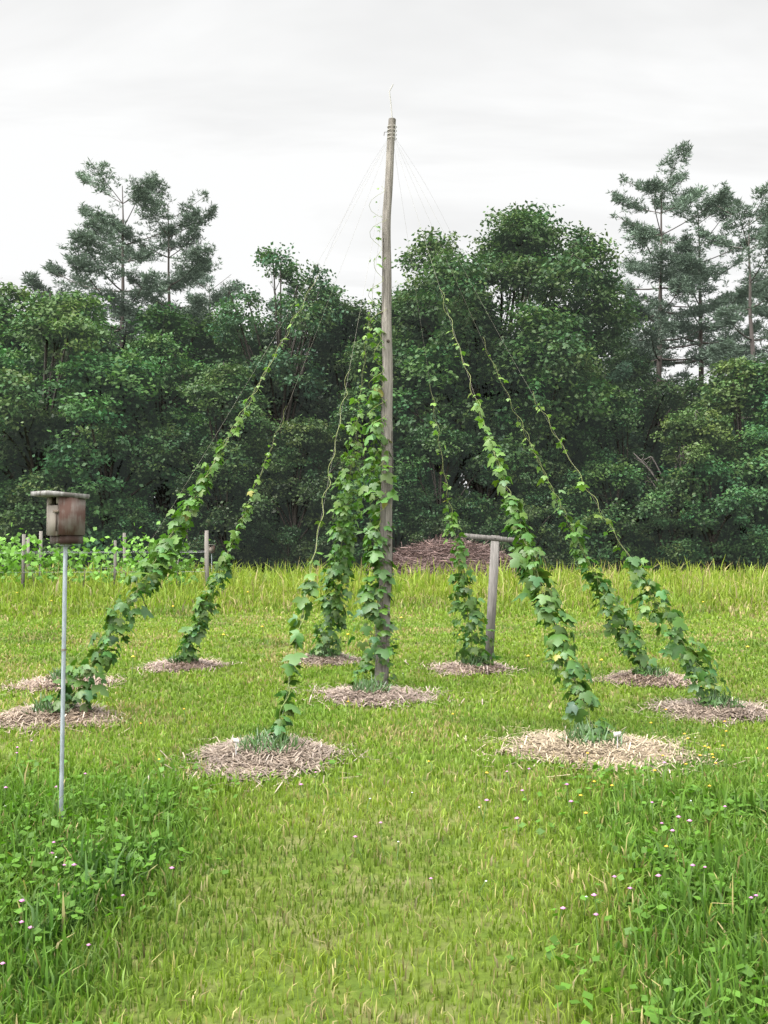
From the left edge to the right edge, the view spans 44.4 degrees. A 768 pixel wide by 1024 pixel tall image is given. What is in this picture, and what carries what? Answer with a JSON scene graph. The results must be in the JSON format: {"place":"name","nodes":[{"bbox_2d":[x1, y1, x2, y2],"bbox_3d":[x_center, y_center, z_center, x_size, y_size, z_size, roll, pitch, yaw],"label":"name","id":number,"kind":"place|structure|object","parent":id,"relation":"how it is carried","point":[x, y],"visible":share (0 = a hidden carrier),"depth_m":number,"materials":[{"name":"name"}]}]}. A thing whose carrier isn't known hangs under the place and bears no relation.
{"place":"outdoors","nodes":[
{"label":"outdoors","id":0,"kind":"place"},
{"bbox_2d":[0,554,767,1023],"bbox_3d":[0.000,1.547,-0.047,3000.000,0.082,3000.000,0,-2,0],"label":"ground","id":1,"kind":"structure","parent":0,"point":[482,976],"depth_m":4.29,"materials":[{"name":"green plant"}]},
{"bbox_2d":[0,532,29,579],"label":"vineyard row","id":2,"kind":"object","parent":1,"relation":"on","point":[27,542],"visible":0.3,"depth_m":30.42,"materials":[{"name":"green plant"}]},
{"bbox_2d":[0,481,45,568],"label":"shrub","id":3,"kind":"object","parent":1,"relation":"on","point":[4,489],"visible":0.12,"depth_m":41.39,"materials":[{"name":"green plant"}]},
{"bbox_2d":[0,341,47,515],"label":"maple tree","id":4,"kind":"object","parent":1,"relation":"on","point":[12,363],"visible":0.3,"depth_m":42.50,"materials":[{"name":"green plant"}]},
{"bbox_2d":[0,282,59,463],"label":"maple tree","id":5,"kind":"object","parent":1,"relation":"on","point":[7,302],"visible":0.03,"depth_m":46.87,"materials":[{"name":"green plant"}]},
{"bbox_2d":[0,466,97,571],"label":"shrub","id":6,"kind":"object","parent":1,"relation":"on","point":[41,481],"visible":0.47,"depth_m":39.49,"materials":[{"name":"green plant"}]},
{"bbox_2d":[1,309,97,484],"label":"oak tree","id":7,"kind":"object","parent":1,"relation":"on","point":[42,374],"depth_m":46.89,"materials":[{"name":"green plant"}]},
{"bbox_2d":[30,490,89,820],"bbox_3d":[-1.770,0.948,5.112,0.205,2.119,0.241,-2,-2,45],"label":"nest box","id":8,"kind":"object","parent":1,"relation":"on","point":[65,525],"visible":0.92,"depth_m":5.11,"materials":[{"name":"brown wood"}]},
{"bbox_2d":[0,290,130,570],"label":"maple tree","id":9,"kind":"object","parent":1,"relation":"on","point":[37,360],"visible":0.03,"depth_m":45.53,"materials":[{"name":"green plant"}]},
{"bbox_2d":[1,666,135,694],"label":"mulch mound","id":10,"kind":"object","parent":1,"relation":"on","point":[46,682],"visible":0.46,"depth_m":9.96,"materials":[{"name":"wood"}]},
{"bbox_2d":[0,290,142,569],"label":"maple tree","id":11,"kind":"object","parent":1,"relation":"on","point":[65,331],"visible":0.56,"depth_m":40.66,"materials":[{"name":"green plant"}]},
{"bbox_2d":[59,637,89,675],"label":"hop bine","id":12,"kind":"object","parent":1,"relation":"on","point":[72,658],"visible":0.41,"depth_m":10.12,"materials":[{"name":"green plant"}]},
{"bbox_2d":[0,691,160,739],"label":"mulch mound","id":13,"kind":"object","parent":1,"relation":"on","point":[35,713],"visible":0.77,"depth_m":8.02,"materials":[{"name":"wood"}]},
{"bbox_2d":[0,522,208,590],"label":"vineyard row","id":14,"kind":"object","parent":1,"relation":"on","point":[33,539],"visible":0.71,"depth_m":24.46,"materials":[{"name":"green plant"}]},
{"bbox_2d":[0,521,213,581],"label":"vineyard row","id":15,"kind":"object","parent":1,"relation":"on","point":[47,563],"visible":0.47,"depth_m":27.44,"materials":[{"name":"green plant"}]},
{"bbox_2d":[72,491,152,570],"bbox_3d":[-11.828,0.964,40.748,3.590,3.797,3.611,0,-2,4],"label":"shrub","id":16,"kind":"object","parent":1,"relation":"on","point":[133,501],"visible":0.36,"depth_m":40.22,"materials":[{"name":"green plant"}]},
{"bbox_2d":[21,156,213,398],"bbox_3d":[-14.793,-8.131,52.527,10.410,22.701,9.559,1,-2,-18],"label":"pine tree","id":17,"kind":"object","parent":1,"relation":"on","point":[92,235],"visible":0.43,"depth_m":50.83,"materials":[{"name":"green plant"}]},
{"bbox_2d":[32,344,208,572],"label":"maple tree","id":18,"kind":"object","parent":1,"relation":"on","point":[128,380],"visible":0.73,"depth_m":39.76,"materials":[{"name":"green plant"}]},
{"bbox_2d":[56,347,206,570],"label":"maple tree","id":19,"kind":"object","parent":1,"relation":"on","point":[187,369],"visible":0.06,"depth_m":45.97,"materials":[{"name":"green plant"}]},
{"bbox_2d":[102,507,168,572],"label":"shrub","id":20,"kind":"object","parent":1,"relation":"on","point":[129,519],"visible":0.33,"depth_m":39.69,"materials":[{"name":"green plant"}]},
{"bbox_2d":[67,301,231,520],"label":"maple tree","id":21,"kind":"object","parent":1,"relation":"on","point":[161,319],"visible":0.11,"depth_m":48.40,"materials":[{"name":"green plant"}]},
{"bbox_2d":[85,330,214,572],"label":"maple tree","id":22,"kind":"object","parent":1,"relation":"on","point":[154,349],"visible":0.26,"depth_m":41.97,"materials":[{"name":"green plant"}]},
{"bbox_2d":[113,301,218,411],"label":"oak tree","id":23,"kind":"object","parent":1,"relation":"on","point":[132,340],"visible":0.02,"depth_m":57.95,"materials":[{"name":"green plant"}]},
{"bbox_2d":[102,170,240,396],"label":"pine tree","id":24,"kind":"object","parent":1,"relation":"on","point":[196,258],"visible":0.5,"depth_m":51.70,"materials":[{"name":"green plant"}]},
{"bbox_2d":[42,277,317,712],"bbox_3d":[-1.807,-0.275,8.838,2.653,4.304,0.487,1,-2,-28],"label":"hop bine","id":25,"kind":"object","parent":1,"relation":"on","point":[86,693],"visible":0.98,"depth_m":8.53,"materials":[{"name":"green plant"}]},
{"bbox_2d":[132,649,249,672],"bbox_3d":[-2.436,1.795,11.636,1.480,0.277,1.667,0,-2,0],"label":"mulch mound","id":26,"kind":"object","parent":1,"relation":"on","point":[175,664],"visible":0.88,"depth_m":11.35,"materials":[{"name":"wood"}]},
{"bbox_2d":[151,503,236,571],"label":"shrub","id":27,"kind":"object","parent":1,"relation":"on","point":[197,546],"visible":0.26,"depth_m":39.41,"materials":[{"name":"green plant"}]},
{"bbox_2d":[186,273,244,310],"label":"pine tree","id":28,"kind":"object","parent":1,"relation":"on","point":[200,280],"visible":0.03,"depth_m":62.28,"materials":[{"name":"green plant"}]},
{"bbox_2d":[123,362,311,570],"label":"maple tree","id":29,"kind":"object","parent":1,"relation":"on","point":[220,384],"visible":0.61,"depth_m":40.88,"materials":[{"name":"green plant"}]},
{"bbox_2d":[171,466,279,566],"bbox_3d":[-6.839,0.437,40.495,4.632,4.843,4.717,0,-2,-11],"label":"shrub","id":30,"kind":"object","parent":1,"relation":"on","point":[211,523],"visible":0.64,"depth_m":39.88,"materials":[{"name":"green plant"}]},
{"bbox_2d":[172,407,285,662],"bbox_3d":[-1.823,0.376,11.177,1.735,3.136,0.399,-1,-2,24],"label":"hop bine","id":31,"kind":"object","parent":1,"relation":"on","point":[202,606],"visible":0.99,"depth_m":11.19,"materials":[{"name":"green plant"}]},
{"bbox_2d":[212,533,257,573],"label":"shrub","id":32,"kind":"object","parent":1,"relation":"on","point":[248,544],"visible":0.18,"depth_m":41.18,"materials":[{"name":"green plant"}]},
{"bbox_2d":[187,321,308,441],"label":"oak tree","id":33,"kind":"object","parent":1,"relation":"on","point":[198,342],"visible":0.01,"depth_m":52.81,"materials":[{"name":"green plant"}]},
{"bbox_2d":[194,436,306,571],"bbox_3d":[-6.647,-0.389,47.428,5.865,6.934,7.398,-1,-2,38],"label":"shrub","id":34,"kind":"object","parent":1,"relation":"on","point":[281,504],"visible":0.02,"depth_m":46.41,"materials":[{"name":"green plant"}]},
{"bbox_2d":[188,322,332,569],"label":"maple tree","id":35,"kind":"object","parent":1,"relation":"on","point":[265,341],"visible":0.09,"depth_m":48.64,"materials":[{"name":"green plant"}]},
{"bbox_2d":[148,725,392,791],"bbox_3d":[-0.889,1.641,6.556,1.797,0.285,1.702,2,-2,-42],"label":"mulch mound","id":36,"kind":"object","parent":1,"relation":"on","point":[257,753],"visible":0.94,"depth_m":6.52,"materials":[{"name":"wood"}]},
{"bbox_2d":[262,369,350,743],"bbox_3d":[-0.515,0.223,7.601,0.278,3.097,1.818,-1,-2,19],"label":"hop bine","id":37,"kind":"object","parent":36,"relation":"on","point":[289,707],"visible":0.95,"depth_m":7.16,"materials":[{"name":"green plant"}]},
{"bbox_2d":[204,242,351,567],"bbox_3d":[-5.206,-4.989,47.153,7.628,16.086,9.114,0,-2,16],"label":"ash tree","id":38,"kind":"object","parent":1,"relation":"on","point":[230,319],"visible":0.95,"depth_m":45.90,"materials":[{"name":"green plant"}]},
{"bbox_2d":[264,281,316,488],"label":"tree","id":39,"kind":"object","parent":1,"relation":"on","point":[286,290],"visible":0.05,"depth_m":59.68,"materials":[{"name":"green plant"}]},
{"bbox_2d":[257,524,326,572],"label":"shrub","id":40,"kind":"object","parent":1,"relation":"on","point":[288,538],"visible":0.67,"depth_m":40.82,"materials":[{"name":"green plant"}]},
{"bbox_2d":[240,414,361,567],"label":"maple tree","id":41,"kind":"object","parent":1,"relation":"on","point":[311,435],"visible":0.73,"depth_m":41.51,"materials":[{"name":"green plant"}]},
{"bbox_2d":[257,329,346,421],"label":"ash tree","id":42,"kind":"object","parent":1,"relation":"on","point":[333,360],"visible":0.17,"depth_m":49.22,"materials":[{"name":"green plant"}]},
{"bbox_2d":[285,644,372,665],"bbox_3d":[-0.842,1.816,12.123,1.634,0.279,1.203,-2,-2,42],"label":"mulch mound","id":43,"kind":"object","parent":1,"relation":"on","point":[312,658],"visible":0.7,"depth_m":11.92,"materials":[{"name":"wood"}]},
{"bbox_2d":[300,498,358,569],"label":"shrub","id":44,"kind":"object","parent":1,"relation":"on","point":[316,529],"visible":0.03,"depth_m":45.09,"materials":[{"name":"green plant"}]},
{"bbox_2d":[239,295,420,522],"bbox_3d":[-2.253,-4.039,49.783,10.590,14.401,10.928,-1,-2,28],"label":"oak tree","id":45,"kind":"object","parent":1,"relation":"on","point":[351,320],"visible":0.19,"depth_m":48.26,"materials":[{"name":"green plant"}]},
{"bbox_2d":[313,529,365,572],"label":"shrub","id":46,"kind":"object","parent":1,"relation":"on","point":[322,542],"visible":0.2,"depth_m":40.34,"materials":[{"name":"green plant"}]},
{"bbox_2d":[307,287,376,658],"bbox_3d":[-0.483,-0.290,11.461,0.539,4.505,2.081,1,-2,-18],"label":"hop bine","id":47,"kind":"object","parent":1,"relation":"on","point":[340,565],"visible":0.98,"depth_m":11.59,"materials":[{"name":"green plant"}]},
{"bbox_2d":[288,385,425,570],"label":"maple tree","id":48,"kind":"object","parent":1,"relation":"on","point":[346,413],"visible":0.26,"depth_m":42.58,"materials":[{"name":"green plant"}]},
{"bbox_2d":[345,186,398,686],"bbox_3d":[-0.085,-0.774,9.892,0.505,5.424,0.600,1,-2,-33],"label":"hop bine","id":49,"kind":"object","parent":1,"relation":"on","point":[368,594],"visible":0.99,"depth_m":9.81,"materials":[{"name":"green plant"}]},
{"bbox_2d":[323,473,421,565],"bbox_3d":[-0.630,0.586,40.912,4.111,4.570,4.870,-1,-2,16],"label":"shrub","id":50,"kind":"object","parent":1,"relation":"on","point":[361,552],"visible":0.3,"depth_m":40.16,"materials":[{"name":"green plant"}]},
{"bbox_2d":[72,138,687,727],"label":"training strings","id":51,"kind":"object","parent":1,"relation":"on","point":[352,352],"visible":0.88,"depth_m":10.01},
{"bbox_2d":[0,591,767,992],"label":"wild flowers","id":52,"kind":"object","parent":1,"relation":"on","point":[480,809],"visible":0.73,"depth_m":5.09,"materials":[{"name":"plant"}]},
{"bbox_2d":[286,671,483,708],"bbox_3d":[-0.118,1.727,9.386,1.878,0.310,1.708,1,-2,-18],"label":"mulch mound","id":53,"kind":"object","parent":1,"relation":"on","point":[367,692],"visible":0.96,"depth_m":9.15,"materials":[{"name":"wood"}]},
{"bbox_2d":[374,84,396,684],"bbox_3d":[0.011,-1.366,9.989,0.239,6.453,0.181,-1,-2,23],"label":"hop pole","id":54,"kind":"object","parent":1,"relation":"on","point":[386,514],"visible":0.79,"depth_m":9.94,"materials":[{"name":"grey wood"}]},
{"bbox_2d":[362,511,423,567],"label":"shrub","id":55,"kind":"object","parent":1,"relation":"on","point":[406,530],"visible":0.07,"depth_m":41.17,"materials":[{"name":"green plant"}]},
{"bbox_2d":[322,287,471,461],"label":"oak tree","id":56,"kind":"object","parent":1,"relation":"on","point":[333,392],"visible":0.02,"depth_m":50.11,"materials":[{"name":"green plant"}]},
{"bbox_2d":[377,302,471,524],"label":"maple tree","id":57,"kind":"object","parent":1,"relation":"on","point":[419,333],"visible":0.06,"depth_m":47.23,"materials":[{"name":"green plant"}]},
{"bbox_2d":[397,469,469,526],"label":"shrub","id":58,"kind":"object","parent":1,"relation":"on","point":[443,480],"visible":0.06,"depth_m":47.66,"materials":[{"name":"green plant"}]},
{"bbox_2d":[404,514,470,545],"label":"shrub","id":59,"kind":"object","parent":1,"relation":"on","point":[438,521],"visible":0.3,"depth_m":40.12,"materials":[{"name":"green plant"}]},
{"bbox_2d":[342,337,535,549],"bbox_3d":[3.256,-2.630,44.260,8.244,11.183,9.213,-1,-2,27],"label":"maple tree","id":60,"kind":"object","parent":1,"relation":"on","point":[433,357],"visible":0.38,"depth_m":42.89,"materials":[{"name":"green plant"}]},
{"bbox_2d":[360,533,520,575],"bbox_3d":[2.368,1.653,33.946,6.798,1.878,4.477,0,-2,0],"label":"brush pile","id":61,"kind":"object","parent":1,"relation":"on","point":[438,553],"visible":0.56,"depth_m":33.10,"materials":[{"name":"brown wood"}]},
{"bbox_2d":[393,420,498,549],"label":"maple tree","id":62,"kind":"object","parent":1,"relation":"on","point":[455,446],"visible":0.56,"depth_m":41.20,"materials":[{"name":"green plant"}]},
{"bbox_2d":[429,383,501,668],"bbox_3d":[0.850,0.280,11.073,1.214,3.421,0.622,1,-2,-36],"label":"vine","id":63,"kind":"object","parent":1,"relation":"on","point":[459,580],"visible":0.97,"depth_m":11.03,"materials":[{"name":"green plant"}]},
{"bbox_2d":[405,653,525,676],"bbox_3d":[1.026,1.794,11.291,1.630,0.302,1.460,0,-2,0],"label":"mulch mound","id":64,"kind":"object","parent":1,"relation":"on","point":[464,665],"visible":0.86,"depth_m":11.14,"materials":[{"name":"wood"}]},
{"bbox_2d":[427,497,504,542],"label":"shrub","id":65,"kind":"object","parent":1,"relation":"on","point":[457,505],"visible":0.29,"depth_m":41.05,"materials":[{"name":"green plant"}]},
{"bbox_2d":[375,291,569,550],"bbox_3d":[4.325,-3.664,44.212,8.620,13.282,8.788,-1,-2,18],"label":"maple tree","id":66,"kind":"object","parent":1,"relation":"on","point":[486,328],"visible":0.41,"depth_m":42.73,"materials":[{"name":"green plant"}]},
{"bbox_2d":[461,533,522,658],"bbox_3d":[1.424,1.201,12.260,0.842,1.858,0.131,0,-2,14],"label":"clothesline post","id":67,"kind":"object","parent":1,"relation":"on","point":[495,540],"visible":0.69,"depth_m":12.22,"materials":[{"name":"grey wood"}]},
{"bbox_2d":[332,200,654,501],"bbox_3d":[6.037,-6.039,45.761,16.000,18.127,14.258,1,-2,-37],"label":"oak tree","id":68,"kind":"object","parent":1,"relation":"on","point":[519,246],"visible":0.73,"depth_m":44.08,"materials":[{"name":"green plant"}]},
{"bbox_2d":[474,478,553,545],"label":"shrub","id":69,"kind":"object","parent":1,"relation":"on","point":[499,496],"visible":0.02,"depth_m":43.56,"materials":[{"name":"green plant"}]},
{"bbox_2d":[477,496,577,571],"bbox_3d":[5.946,1.064,40.523,3.812,3.566,3.984,1,-2,-28],"label":"shrub","id":70,"kind":"object","parent":1,"relation":"on","point":[533,513],"visible":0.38,"depth_m":39.78,"materials":[{"name":"green plant"}]},
{"bbox_2d":[439,288,616,743],"bbox_3d":[1.062,-0.173,7.993,0.397,4.082,2.435,1,-2,-30],"label":"hop bine","id":71,"kind":"object","parent":1,"relation":"on","point":[533,580],"visible":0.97,"depth_m":7.54,"materials":[{"name":"green plant"}]},
{"bbox_2d":[453,300,629,571],"bbox_3d":[7.071,-3.209,43.959,8.327,12.349,9.692,-1,-2,28],"label":"maple tree","id":72,"kind":"object","parent":1,"relation":"on","point":[590,397],"visible":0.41,"depth_m":41.14,"materials":[{"name":"green plant"}]},
{"bbox_2d":[499,484,587,564],"bbox_3d":[7.050,0.814,41.451,3.928,4.142,3.521,0,-2,-5],"label":"shrub","id":73,"kind":"object","parent":1,"relation":"on","point":[548,497],"visible":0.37,"depth_m":41.11,"materials":[{"name":"green plant"}]},
{"bbox_2d":[490,384,608,497],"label":"maple tree","id":74,"kind":"object","parent":1,"relation":"on","point":[565,444],"visible":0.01,"depth_m":46.25,"materials":[{"name":"green plant"}]},
{"bbox_2d":[497,393,609,566],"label":"maple tree","id":75,"kind":"object","parent":1,"relation":"on","point":[528,481],"visible":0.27,"depth_m":42.01,"materials":[{"name":"green plant"}]},
{"bbox_2d":[483,337,657,674],"bbox_3d":[2.070,0.032,10.325,2.033,3.857,0.434,0,-2,-11],"label":"hop bine","id":76,"kind":"object","parent":1,"relation":"on","point":[625,641],"visible":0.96,"depth_m":10.31,"materials":[{"name":"green plant"}]},
{"bbox_2d":[555,508,633,572],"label":"shrub","id":77,"kind":"object","parent":1,"relation":"on","point":[584,520],"visible":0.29,"depth_m":40.44,"materials":[{"name":"green plant"}]},
{"bbox_2d":[457,718,745,783],"bbox_3d":[1.607,1.665,6.786,2.061,0.274,1.969,0,-2,0],"label":"mulch mound","id":78,"kind":"object","parent":1,"relation":"on","point":[571,744],"visible":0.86,"depth_m":6.78,"materials":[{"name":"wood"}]},
{"bbox_2d":[567,360,635,569],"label":"pine tree","id":79,"kind":"object","parent":1,"relation":"on","point":[623,373],"visible":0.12,"depth_m":45.25,"materials":[{"name":"green plant"}]},
{"bbox_2d":[571,326,643,463],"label":"oak tree","id":80,"kind":"object","parent":1,"relation":"on","point":[609,351],"visible":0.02,"depth_m":52.54,"materials":[{"name":"green plant"}]},
{"bbox_2d":[558,460,676,571],"bbox_3d":[10.171,0.335,41.429,5.064,5.105,4.910,0,-2,4],"label":"shrub","id":81,"kind":"object","parent":1,"relation":"on","point":[620,473],"visible":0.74,"depth_m":40.76,"materials":[{"name":"green plant"}]},
{"bbox_2d":[562,389,674,571],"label":"maple tree","id":82,"kind":"object","parent":1,"relation":"on","point":[621,416],"visible":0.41,"depth_m":43.28,"materials":[{"name":"green plant"}]},
{"bbox_2d":[533,393,744,707],"bbox_3d":[2.352,0.326,8.811,1.974,3.080,0.445,-1,-2,21],"label":"hop bine","id":83,"kind":"object","parent":1,"relation":"on","point":[688,658],"visible":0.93,"depth_m":8.66,"materials":[{"name":"green plant"}]},
{"bbox_2d":[571,661,716,688],"bbox_3d":[2.854,1.757,10.323,1.458,0.281,1.470,1,-2,-35],"label":"mulch mound","id":84,"kind":"object","parent":1,"relation":"on","point":[662,677],"visible":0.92,"depth_m":10.22,"materials":[{"name":"wood"}]},
{"bbox_2d":[595,347,705,534],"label":"oak tree","id":85,"kind":"object","parent":1,"relation":"on","point":[668,399],"visible":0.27,"depth_m":49.37,"materials":[{"name":"green plant"}]},
{"bbox_2d":[594,140,737,533],"bbox_3d":[15.527,-8.419,53.046,8.529,23.314,7.841,1,-2,-30],"label":"pine tree","id":86,"kind":"object","parent":1,"relation":"on","point":[641,234],"visible":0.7,"depth_m":51.43,"materials":[{"name":"green plant"}]},
{"bbox_2d":[633,410,700,541],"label":"snag tree","id":87,"kind":"object","parent":1,"relation":"on","point":[653,475],"visible":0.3,"depth_m":42.38,"materials":[{"name":"brown plant"}]},
{"bbox_2d":[630,509,705,573],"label":"shrub","id":88,"kind":"object","parent":1,"relation":"on","point":[643,530],"visible":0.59,"depth_m":41.21,"materials":[{"name":"green plant"}]},
{"bbox_2d":[634,396,705,533],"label":"maple tree","id":89,"kind":"object","parent":1,"relation":"on","point":[646,434],"depth_m":56.93,"materials":[{"name":"green plant"}]},
{"bbox_2d":[611,186,767,406],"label":"pine tree","id":90,"kind":"object","parent":1,"relation":"on","point":[687,249],"visible":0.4,"depth_m":53.23,"materials":[{"name":"green plant"}]},
{"bbox_2d":[634,403,744,568],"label":"maple tree","id":91,"kind":"object","parent":1,"relation":"on","point":[711,427],"visible":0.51,"depth_m":40.96,"materials":[{"name":"green plant"}]},
{"bbox_2d":[622,687,767,729],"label":"mulch mound","id":92,"kind":"object","parent":1,"relation":"on","point":[734,709],"visible":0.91,"depth_m":8.32,"materials":[{"name":"wood"}]},
{"bbox_2d":[651,457,767,570],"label":"shrub","id":93,"kind":"object","parent":1,"relation":"on","point":[731,505],"visible":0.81,"depth_m":40.19,"materials":[{"name":"green plant"}]},
{"bbox_2d":[658,356,767,572],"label":"maple tree","id":94,"kind":"object","parent":1,"relation":"on","point":[720,388],"visible":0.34,"depth_m":42.69,"materials":[{"name":"green plant"}]},
{"bbox_2d":[679,442,767,571],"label":"shrub","id":95,"kind":"object","parent":1,"relation":"on","point":[755,464],"visible":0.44,"depth_m":40.55,"materials":[{"name":"green plant"}]},
{"bbox_2d":[699,393,749,571],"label":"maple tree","id":96,"kind":"object","parent":1,"relation":"on","point":[733,432],"visible":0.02,"depth_m":46.93,"materials":[{"name":"green plant"}]},
{"bbox_2d":[688,180,767,568],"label":"pine tree","id":97,"kind":"object","parent":1,"relation":"on","point":[715,355],"visible":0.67,"depth_m":48.43,"materials":[{"name":"green plant"}]},
{"bbox_2d":[714,358,767,569],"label":"maple tree","id":98,"kind":"object","parent":1,"relation":"on","point":[761,389],"visible":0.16,"depth_m":42.78,"materials":[{"name":"green plant"}]},
{"bbox_2d":[726,394,767,539],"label":"maple tree","id":99,"kind":"object","parent":1,"relation":"on","point":[759,435],"visible":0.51,"depth_m":41.23,"materials":[{"name":"green plant"}]},
{"bbox_2d":[737,513,767,571],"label":"shrub","id":100,"kind":"object","parent":1,"relation":"on","point":[757,538],"visible":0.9,"depth_m":39.52,"materials":[{"name":"green plant"}]},
{"bbox_2d":[738,354,767,532],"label":"maple tree","id":101,"kind":"object","parent":1,"relation":"on","point":[766,367],"visible":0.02,"depth_m":43.16,"materials":[{"name":"green plant"}]},
{"bbox_2d":[743,207,767,357],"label":"pine tree","id":102,"kind":"object","parent":1,"relation":"on","point":[760,312],"visible":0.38,"depth_m":57.27,"materials":[{"name":"green plant"}]},
{"bbox_2d":[0,0,767,487],"label":"sky","id":103,"kind":"structure","parent":0,"point":[278,110],"materials":[{"name":"white"}]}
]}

